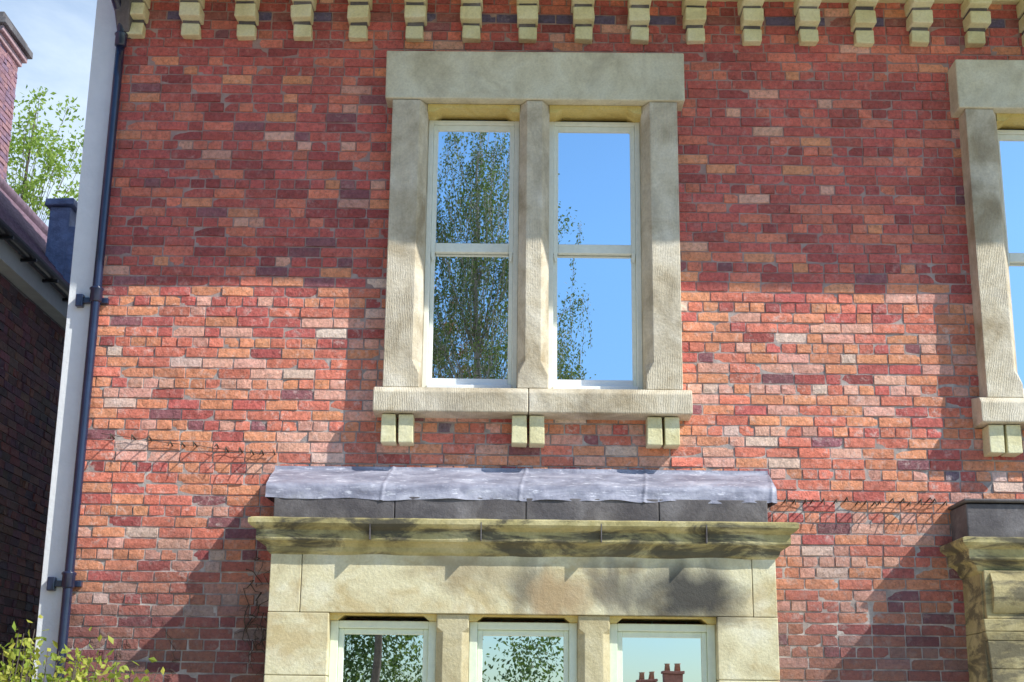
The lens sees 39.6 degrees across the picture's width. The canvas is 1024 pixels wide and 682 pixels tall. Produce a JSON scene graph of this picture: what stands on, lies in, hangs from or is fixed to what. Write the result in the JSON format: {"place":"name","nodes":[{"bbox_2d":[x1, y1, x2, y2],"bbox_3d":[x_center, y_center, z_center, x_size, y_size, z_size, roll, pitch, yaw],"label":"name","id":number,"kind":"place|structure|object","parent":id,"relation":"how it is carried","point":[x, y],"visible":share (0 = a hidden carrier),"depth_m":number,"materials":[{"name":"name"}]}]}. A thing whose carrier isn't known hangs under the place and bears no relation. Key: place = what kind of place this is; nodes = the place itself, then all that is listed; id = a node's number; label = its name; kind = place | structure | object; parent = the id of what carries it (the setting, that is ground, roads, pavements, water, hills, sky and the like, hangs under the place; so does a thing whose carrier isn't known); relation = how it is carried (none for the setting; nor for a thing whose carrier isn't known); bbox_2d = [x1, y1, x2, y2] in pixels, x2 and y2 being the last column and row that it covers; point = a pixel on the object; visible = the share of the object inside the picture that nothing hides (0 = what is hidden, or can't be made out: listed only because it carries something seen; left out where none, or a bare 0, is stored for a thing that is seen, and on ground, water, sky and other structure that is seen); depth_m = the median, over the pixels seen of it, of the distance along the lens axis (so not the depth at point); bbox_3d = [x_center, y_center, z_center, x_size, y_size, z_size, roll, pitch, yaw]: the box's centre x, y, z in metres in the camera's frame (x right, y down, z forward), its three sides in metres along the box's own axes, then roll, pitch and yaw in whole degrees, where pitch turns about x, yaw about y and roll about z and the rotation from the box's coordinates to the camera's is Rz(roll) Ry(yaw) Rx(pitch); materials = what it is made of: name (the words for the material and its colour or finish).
{"place":"outdoors","nodes":[
{"label":"outdoors","id":0,"kind":"place"},
{"bbox_2d":[0,176,47,235],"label":"ridge tiles","id":1,"kind":"object","parent":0,"point":[18,200],"depth_m":18.48,"materials":[{"name":"tile"}]},
{"bbox_2d":[0,0,96,225],"label":"sky","id":2,"kind":"structure","parent":0,"point":[59,34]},
{"bbox_2d":[42,279,58,282],"bbox_3d":[-4.216,-0.547,12.988,0.140,0.025,0.030,1,-15,0],"label":"gutter bracket","id":3,"kind":"object","parent":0,"point":[50,281],"visible":1,"depth_m":12.97,"materials":[{"name":"black metal"}]},
{"bbox_2d":[64,226,74,283],"bbox_3d":[-4.685,-0.512,15.233,0.150,1.374,0.455,1,-15,0],"label":"parapet step","id":4,"kind":"object","parent":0,"point":[69,254],"visible":0.13,"depth_m":15.12,"materials":[{"name":"stone"}]},
{"bbox_3d":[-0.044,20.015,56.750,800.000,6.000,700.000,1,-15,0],"label":"ground","id":5,"kind":"structure","parent":0,"visible":0},
{"bbox_2d":[0,274,64,681],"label":"side brickwork","id":6,"kind":"object","parent":5,"relation":"on","point":[34,333],"visible":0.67,"depth_m":13.03,"materials":[{"name":"brick"}]},
{"bbox_2d":[0,273,64,671],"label":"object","id":7,"kind":"object","parent":5,"relation":"on","point":[26,297],"visible":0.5,"depth_m":13.02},
{"bbox_2d":[0,11,32,180],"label":"chimney stack","id":8,"kind":"object","parent":7,"relation":"on","point":[15,52],"visible":0.89,"depth_m":18.99,"materials":[{"name":"brick"}]},
{"bbox_2d":[0,261,65,329],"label":"soffit board","id":9,"kind":"object","parent":7,"relation":"on","point":[27,291],"visible":0.33,"depth_m":13.02,"materials":[{"name":"paint"}]},
{"bbox_2d":[4,243,63,328],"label":"roof body","id":10,"kind":"structure","parent":7,"relation":"on","point":[40,274],"depth_m":13.11,"materials":[{"name":"grey"}]},
{"bbox_2d":[0,240,67,319],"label":"fascia board","id":11,"kind":"object","parent":10,"relation":"attached to","point":[29,275],"visible":0.44,"depth_m":12.73,"materials":[{"name":"paint"}]},
{"bbox_2d":[0,236,13,239],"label":"gutter bracket","id":12,"kind":"object","parent":11,"relation":"attached to","point":[6,237],"visible":1,"depth_m":11.82,"materials":[{"name":"black metal"}]},
{"bbox_2d":[20,258,36,261],"bbox_3d":[-4.216,-0.703,12.408,0.140,0.025,0.030,1,-15,0],"label":"gutter bracket","id":13,"kind":"object","parent":11,"relation":"attached to","point":[27,260],"visible":1,"depth_m":12.39,"materials":[{"name":"black metal"}]},
{"bbox_2d":[0,218,69,298],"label":"gutter","id":14,"kind":"object","parent":11,"relation":"attached to","point":[23,249],"visible":0.48,"depth_m":12.47,"materials":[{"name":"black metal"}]},
{"bbox_2d":[0,188,69,285],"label":"roof tiles","id":15,"kind":"object","parent":10,"relation":"on","point":[18,221],"visible":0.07,"depth_m":15.38,"materials":[{"name":"tile"}]},
{"bbox_2d":[45,207,76,277],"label":"parapet pier","id":16,"kind":"structure","parent":7,"relation":"on","point":[62,220],"depth_m":15.16,"materials":[{"name":"stone"}]},
{"bbox_2d":[45,198,77,213],"bbox_3d":[-4.840,-1.429,15.469,0.315,0.095,0.543,1,-15,0],"label":"parapet pier cap","id":17,"kind":"object","parent":16,"relation":"on","point":[72,203],"visible":0.47,"depth_m":15.22,"materials":[{"name":"stone"}]},
{"bbox_2d":[6,85,84,221],"bbox_3d":[-10.751,1.663,30.556,3.573,15.652,3.096,1,-15,0],"label":"ash tree","id":18,"kind":"object","parent":5,"relation":"on","point":[30,185],"visible":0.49,"depth_m":31.79,"materials":[{"name":"green plant"}]},
{"bbox_2d":[32,0,116,681],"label":"white corner strip","id":19,"kind":"object","parent":5,"relation":"on","point":[86,227],"visible":0.13,"depth_m":10.37,"materials":[{"name":"white paint"}]},
{"bbox_2d":[46,0,127,677],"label":"drainpipe","id":20,"kind":"object","parent":19,"relation":"attached to","point":[67,583],"visible":0.98,"depth_m":10.24,"materials":[{"name":"black metal"}]},
{"bbox_2d":[0,615,164,681],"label":"garden shrub","id":21,"kind":"object","parent":5,"relation":"on","point":[26,671],"visible":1,"depth_m":8.86,"materials":[{"name":"green plant"}]},
{"bbox_2d":[248,465,798,681],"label":"stone bay","id":22,"kind":"object","parent":5,"relation":"on","point":[591,558],"visible":1,"depth_m":9.52,"materials":[{"name":"stone"}]},
{"bbox_2d":[64,0,1023,681],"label":"front brickwork","id":23,"kind":"object","parent":5,"relation":"on","point":[742,370],"visible":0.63,"depth_m":10.40,"materials":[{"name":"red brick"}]},
{"bbox_2d":[380,414,397,445],"bbox_3d":[-0.874,0.633,10.102,0.109,0.207,0.164,1,-15,0],"label":"corbel","id":24,"kind":"object","parent":23,"relation":"attached to","point":[388,437],"visible":1,"depth_m":10.03,"materials":[{"name":"beige stone"}]},
{"bbox_2d":[398,414,414,445],"bbox_3d":[-0.750,0.634,10.102,0.105,0.205,0.163,1,-15,0],"label":"corbel","id":25,"kind":"object","parent":23,"relation":"attached to","point":[406,423],"visible":1,"depth_m":10.03,"materials":[{"name":"beige stone"}]},
{"bbox_2d":[372,387,527,418],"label":"sill","id":26,"kind":"structure","parent":23,"relation":"on","point":[464,403],"depth_m":10.03,"materials":[{"name":"grey stone"}]},
{"bbox_2d":[383,99,428,386],"bbox_3d":[-0.776,-0.694,10.552,0.260,2.210,0.380,1,-15,0],"label":"jamb","id":27,"kind":"object","parent":26,"relation":"on","point":[404,318],"visible":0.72,"depth_m":10.37,"materials":[{"name":"grey stone"}]},
{"bbox_2d":[385,51,684,110],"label":"lintel","id":28,"kind":"structure","parent":27,"relation":"on","point":[547,78],"depth_m":10.69,"materials":[{"name":"stone"}]},
{"bbox_2d":[428,104,519,123],"bbox_3d":[-0.288,-1.727,10.829,0.693,0.061,0.220,1,-15,0],"label":"head","id":29,"kind":"object","parent":28,"relation":"attached to","point":[472,112],"visible":1,"depth_m":10.79},
{"bbox_2d":[549,105,640,122],"bbox_3d":[0.629,-1.718,10.827,0.693,0.061,0.220,1,-15,0],"label":"head","id":30,"kind":"object","parent":28,"relation":"attached to","point":[558,113],"visible":0.92,"depth_m":10.78},
{"bbox_2d":[422,120,433,386],"bbox_3d":[-0.627,-0.655,10.645,0.037,2.113,0.100,1,-15,0],"label":"frame","id":31,"kind":"object","parent":26,"relation":"on","point":[427,265],"visible":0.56,"depth_m":10.59,"materials":[{"name":"beige paint"}]},
{"bbox_2d":[431,125,438,251],"bbox_3d":[-0.585,-1.155,10.771,0.034,1.019,0.035,1,-15,0],"label":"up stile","id":32,"kind":"object","parent":31,"relation":"attached to","point":[434,189],"visible":1,"depth_m":10.75,"materials":[{"name":"beige paint"}]},
{"bbox_2d":[431,252,434,260],"bbox_3d":[-0.591,-0.632,10.630,0.028,0.065,0.033,1,-15,0],"label":"horn","id":33,"kind":"object","parent":32,"relation":"attached to","point":[432,255],"visible":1,"depth_m":10.62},
{"bbox_2d":[435,243,508,253],"bbox_3d":[-0.299,-0.691,10.650,0.547,0.072,0.048,1,-15,0],"label":"meeting rail","id":34,"kind":"object","parent":32,"relation":"attached to","point":[463,248],"visible":1,"depth_m":10.63,"materials":[{"name":"beige paint"}]},
{"bbox_2d":[434,120,634,128],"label":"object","id":35,"kind":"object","parent":31,"relation":"attached to","point":[512,123],"depth_m":10.87,"materials":[{"name":"beige paint"}]},
{"bbox_2d":[439,126,509,131],"bbox_3d":[-0.289,-1.625,10.899,0.547,0.039,0.033,1,-15,0],"label":"up rail","id":36,"kind":"object","parent":35,"relation":"attached to","point":[480,128],"visible":1,"depth_m":10.88,"materials":[{"name":"beige paint"}]},
{"bbox_2d":[436,131,509,243],"bbox_3d":[-0.294,-1.154,10.774,0.595,0.955,0.001,1,-15,0],"label":"glass","id":37,"kind":"object","parent":36,"relation":"attached to","point":[473,187],"visible":1,"depth_m":10.78,"materials":[{"name":"clear glass"}]},
{"bbox_2d":[558,127,629,132],"bbox_3d":[0.628,-1.615,10.896,0.547,0.039,0.033,1,-15,0],"label":"up rail","id":38,"kind":"object","parent":35,"relation":"attached to","point":[599,129],"visible":1,"depth_m":10.88,"materials":[{"name":"beige paint"}]},
{"bbox_2d":[558,132,630,244],"bbox_3d":[0.623,-1.145,10.771,0.595,0.955,0.002,1,-15,0],"label":"glass","id":39,"kind":"object","parent":38,"relation":"attached to","point":[594,205],"visible":1,"depth_m":10.77,"materials":[{"name":"clear glass"}]},
{"bbox_2d":[427,384,511,387],"bbox_3d":[-0.311,0.349,10.365,0.617,0.035,0.120,1,-15,0],"label":"frame cill","id":40,"kind":"object","parent":26,"relation":"on","point":[470,386],"visible":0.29,"depth_m":10.31,"materials":[{"name":"white paint"}]},
{"bbox_2d":[427,258,434,383],"bbox_3d":[-0.598,-0.157,10.541,0.030,1.026,0.033,1,-15,0],"label":"window frame","id":41,"kind":"object","parent":40,"relation":"on","point":[431,313],"visible":0.77,"depth_m":10.52,"materials":[{"name":"beige paint"}]},
{"bbox_2d":[432,378,506,384],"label":"window frame","id":42,"kind":"object","parent":40,"relation":"on","point":[449,381],"visible":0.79,"depth_m":10.40,"materials":[{"name":"white paint"}]},
{"bbox_2d":[432,253,508,378],"bbox_3d":[-0.305,-0.197,10.553,0.595,1.008,0.001,1,-15,0],"label":"glass","id":43,"kind":"object","parent":42,"relation":"on","point":[470,321],"visible":1,"depth_m":10.55,"materials":[{"name":"clear glass"}]},
{"bbox_2d":[507,257,512,384],"bbox_3d":[-0.013,-0.151,10.539,0.030,1.026,0.033,1,-15,0],"label":"window frame","id":44,"kind":"object","parent":40,"relation":"on","point":[510,301],"visible":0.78,"depth_m":10.52,"materials":[{"name":"beige paint"}]},
{"bbox_2d":[512,121,518,387],"bbox_3d":[0.027,-0.648,10.643,0.037,2.113,0.100,1,-15,0],"label":"frame","id":45,"kind":"object","parent":26,"relation":"on","point":[515,261],"visible":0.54,"depth_m":10.59,"materials":[{"name":"beige paint"}]},
{"bbox_2d":[508,126,513,252],"bbox_3d":[-0.004,-1.149,10.770,0.034,1.019,0.035,1,-15,0],"label":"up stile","id":46,"kind":"object","parent":45,"relation":"attached to","point":[511,191],"visible":1,"depth_m":10.75,"materials":[{"name":"beige paint"}]},
{"bbox_2d":[509,252,512,261],"bbox_3d":[-0.010,-0.626,10.628,0.028,0.065,0.033,1,-15,0],"label":"horn","id":47,"kind":"object","parent":46,"relation":"attached to","point":[510,255],"visible":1,"depth_m":10.62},
{"bbox_2d":[517,101,548,394],"bbox_3d":[0.159,-0.684,10.549,0.224,2.210,0.380,1,-15,0],"label":"mullion","id":48,"kind":"object","parent":26,"relation":"on","point":[533,299],"visible":0.82,"depth_m":10.38,"materials":[{"name":"grey stone"}]},
{"bbox_2d":[90,433,946,675],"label":"climbing plant stems","id":49,"kind":"object","parent":23,"relation":"attached to","point":[786,499],"visible":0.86,"depth_m":9.94,"materials":[{"name":"brown plant"}]},
{"bbox_2d":[511,415,526,446],"bbox_3d":[0.051,0.642,10.099,0.109,0.204,0.164,1,-15,0],"label":"corbel","id":50,"kind":"object","parent":23,"relation":"attached to","point":[519,431],"visible":1,"depth_m":10.02,"materials":[{"name":"beige stone"}]},
{"bbox_2d":[529,416,543,447],"bbox_3d":[0.175,0.644,10.098,0.109,0.206,0.162,1,-15,0],"label":"corbel","id":51,"kind":"object","parent":23,"relation":"attached to","point":[536,431],"visible":1,"depth_m":10.02,"materials":[{"name":"beige stone"}]},
{"bbox_2d":[115,0,1023,47],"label":"eaves","id":52,"kind":"object","parent":23,"relation":"on","point":[132,17],"visible":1,"depth_m":10.89,"materials":[{"name":"beige stone"}]},
{"bbox_2d":[528,388,692,420],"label":"sill","id":53,"kind":"structure","parent":23,"relation":"on","point":[591,404],"depth_m":10.02,"materials":[{"name":"grey stone"}]},
{"bbox_2d":[548,122,553,388],"bbox_3d":[0.290,-0.645,10.642,0.037,2.113,0.100,1,-15,0],"label":"frame","id":54,"kind":"object","parent":53,"relation":"on","point":[551,230],"visible":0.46,"depth_m":10.60,"materials":[{"name":"beige paint"}]},
{"bbox_2d":[553,127,557,253],"bbox_3d":[0.332,-1.145,10.769,0.034,1.019,0.035,1,-15,0],"label":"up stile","id":55,"kind":"object","parent":54,"relation":"attached to","point":[555,240],"visible":1,"depth_m":10.74,"materials":[{"name":"beige paint"}]},
{"bbox_2d":[554,253,557,261],"bbox_3d":[0.326,-0.622,10.627,0.028,0.065,0.033,1,-15,0],"label":"horn","id":56,"kind":"object","parent":55,"relation":"attached to","point":[555,256],"visible":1,"depth_m":10.62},
{"bbox_2d":[558,244,630,255],"bbox_3d":[0.618,-0.681,10.648,0.547,0.072,0.048,1,-15,0],"label":"meeting rail","id":57,"kind":"object","parent":55,"relation":"attached to","point":[605,250],"visible":1,"depth_m":10.62,"materials":[{"name":"beige paint"}]},
{"bbox_2d":[553,386,637,389],"bbox_3d":[0.606,0.359,10.362,0.617,0.035,0.120,1,-15,0],"label":"frame cill","id":58,"kind":"object","parent":53,"relation":"on","point":[594,387],"visible":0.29,"depth_m":10.31,"materials":[{"name":"white paint"}]},
{"bbox_2d":[553,255,556,385],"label":"window frame","id":59,"kind":"object","parent":58,"relation":"on","point":[554,323],"visible":0.84,"depth_m":10.52,"materials":[{"name":"beige paint"}]},
{"bbox_2d":[557,380,632,386],"bbox_3d":[0.606,0.320,10.411,0.555,0.064,0.035,1,-15,0],"label":"window frame","id":60,"kind":"object","parent":58,"relation":"on","point":[629,383],"visible":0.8,"depth_m":10.40,"materials":[{"name":"white paint"}]},
{"bbox_2d":[557,255,632,379],"bbox_3d":[0.612,-0.188,10.551,0.595,1.008,0.002,1,-15,0],"label":"glass","id":61,"kind":"object","parent":60,"relation":"on","point":[594,317],"visible":1,"depth_m":10.55,"materials":[{"name":"glass"}]},
{"bbox_2d":[631,258,636,386],"bbox_3d":[0.904,-0.141,10.536,0.030,1.026,0.033,1,-15,0],"label":"window frame","id":62,"kind":"object","parent":58,"relation":"on","point":[634,346],"visible":0.8,"depth_m":10.51,"materials":[{"name":"beige paint"}]},
{"bbox_2d":[634,122,642,389],"bbox_3d":[0.944,-0.638,10.640,0.037,2.113,0.100,1,-15,0],"label":"frame","id":63,"kind":"object","parent":53,"relation":"on","point":[638,266],"visible":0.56,"depth_m":10.58,"materials":[{"name":"beige paint"}]},
{"bbox_2d":[630,127,635,254],"bbox_3d":[0.913,-1.139,10.767,0.034,1.019,0.035,1,-15,0],"label":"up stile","id":64,"kind":"object","parent":63,"relation":"attached to","point":[632,193],"visible":1,"depth_m":10.75,"materials":[{"name":"beige paint"}]},
{"bbox_2d":[639,102,682,389],"bbox_3d":[1.094,-0.674,10.546,0.260,2.210,0.380,1,-15,0],"label":"jamb","id":65,"kind":"object","parent":53,"relation":"on","point":[661,290],"visible":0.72,"depth_m":10.37,"materials":[{"name":"grey stone"}]},
{"bbox_2d":[646,417,662,448],"bbox_3d":[1.006,0.653,10.097,0.108,0.207,0.162,1,-15,0],"label":"corbel","id":66,"kind":"object","parent":23,"relation":"attached to","point":[653,432],"visible":1,"depth_m":10.02,"materials":[{"name":"beige stone"}]},
{"bbox_2d":[663,417,679,448],"bbox_3d":[1.129,0.655,10.097,0.107,0.206,0.162,1,-15,0],"label":"corbel","id":67,"kind":"object","parent":23,"relation":"attached to","point":[671,432],"visible":1,"depth_m":10.02,"materials":[{"name":"beige stone"}]},
{"bbox_2d":[982,425,1004,456],"bbox_3d":[3.411,0.709,10.081,0.106,0.204,0.165,1,-15,0],"label":"corbel","id":68,"kind":"object","parent":23,"relation":"attached to","point":[993,440],"visible":1,"depth_m":10.02,"materials":[{"name":"beige stone"}]},
{"bbox_2d":[971,397,1023,428],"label":"sill","id":69,"kind":"structure","parent":23,"relation":"on","point":[986,411],"depth_m":10.01,"materials":[{"name":"grey stone"}]},
{"bbox_2d":[958,109,1023,397],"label":"jamb","id":70,"kind":"object","parent":69,"relation":"on","point":[998,376],"visible":0.7,"depth_m":10.35,"materials":[{"name":"grey stone"}]},
{"bbox_2d":[947,59,1023,117],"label":"lintel","id":71,"kind":"structure","parent":70,"relation":"on","point":[996,86],"depth_m":10.67,"materials":[{"name":"stone"}]},
{"bbox_2d":[996,113,1023,129],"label":"head","id":72,"kind":"object","parent":71,"relation":"attached to","point":[1009,121],"visible":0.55,"depth_m":10.76},
{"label":"frame","id":73,"kind":"object","parent":69,"relation":"on","visible":0},
{"bbox_2d":[998,135,1008,260],"bbox_3d":[3.699,-1.081,10.751,0.034,1.019,0.035,1,-15,0],"label":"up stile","id":74,"kind":"object","parent":73,"relation":"attached to","point":[1003,197],"visible":0.29,"depth_m":10.73,"materials":[{"name":"beige paint"}]},
{"bbox_2d":[999,135,1023,140],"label":"up rail","id":75,"kind":"object","parent":74,"relation":"attached to","point":[1013,137],"visible":0.82,"depth_m":10.86,"materials":[{"name":"beige paint"}]},
{"bbox_2d":[997,130,1023,134],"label":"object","id":76,"kind":"structure","parent":75,"relation":"on","point":[1010,132],"depth_m":10.85,"materials":[{"name":"beige paint"}]},
{"bbox_2d":[999,140,1023,252],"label":"glass","id":77,"kind":"object","parent":75,"relation":"hanging from","point":[1012,158],"depth_m":10.77,"materials":[{"name":"clear glass"}]},
{"bbox_2d":[1009,253,1023,263],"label":"meeting rail","id":78,"kind":"object","parent":74,"relation":"attached to","point":[1016,258],"visible":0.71,"depth_m":10.61,"materials":[{"name":"beige paint"}]},
{"bbox_2d":[1001,425,1022,456],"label":"corbel","id":79,"kind":"object","parent":23,"relation":"attached to","point":[1012,441],"visible":0.89,"depth_m":10.01,"materials":[{"name":"beige stone"}]},
{"bbox_2d":[441,119,1023,323],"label":"dark rooms","id":80,"kind":"object","parent":5,"relation":"on","point":[579,121],"depth_m":11.23,"materials":[{"name":"black metal"}]},
{"bbox_2d":[940,498,1023,681],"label":"stone bay","id":81,"kind":"object","parent":5,"relation":"on","point":[983,551],"visible":1,"depth_m":9.47,"materials":[{"name":"stone"}]},
{"bbox_3d":[3.972,0.424,10.344,0.617,0.035,0.120,1,-15,0],"label":"frame sill","id":82,"kind":"object","parent":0,"visible":0},
{"bbox_3d":[3.973,0.385,10.393,0.555,0.064,0.035,1,-15,0],"label":"lower rail","id":83,"kind":"object","parent":82,"relation":"on","visible":0},
{"bbox_2d":[1009,264,1023,388],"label":"glass","id":84,"kind":"object","parent":83,"relation":"on","point":[1016,273],"depth_m":10.56,"materials":[{"name":"glass"}]}
]}

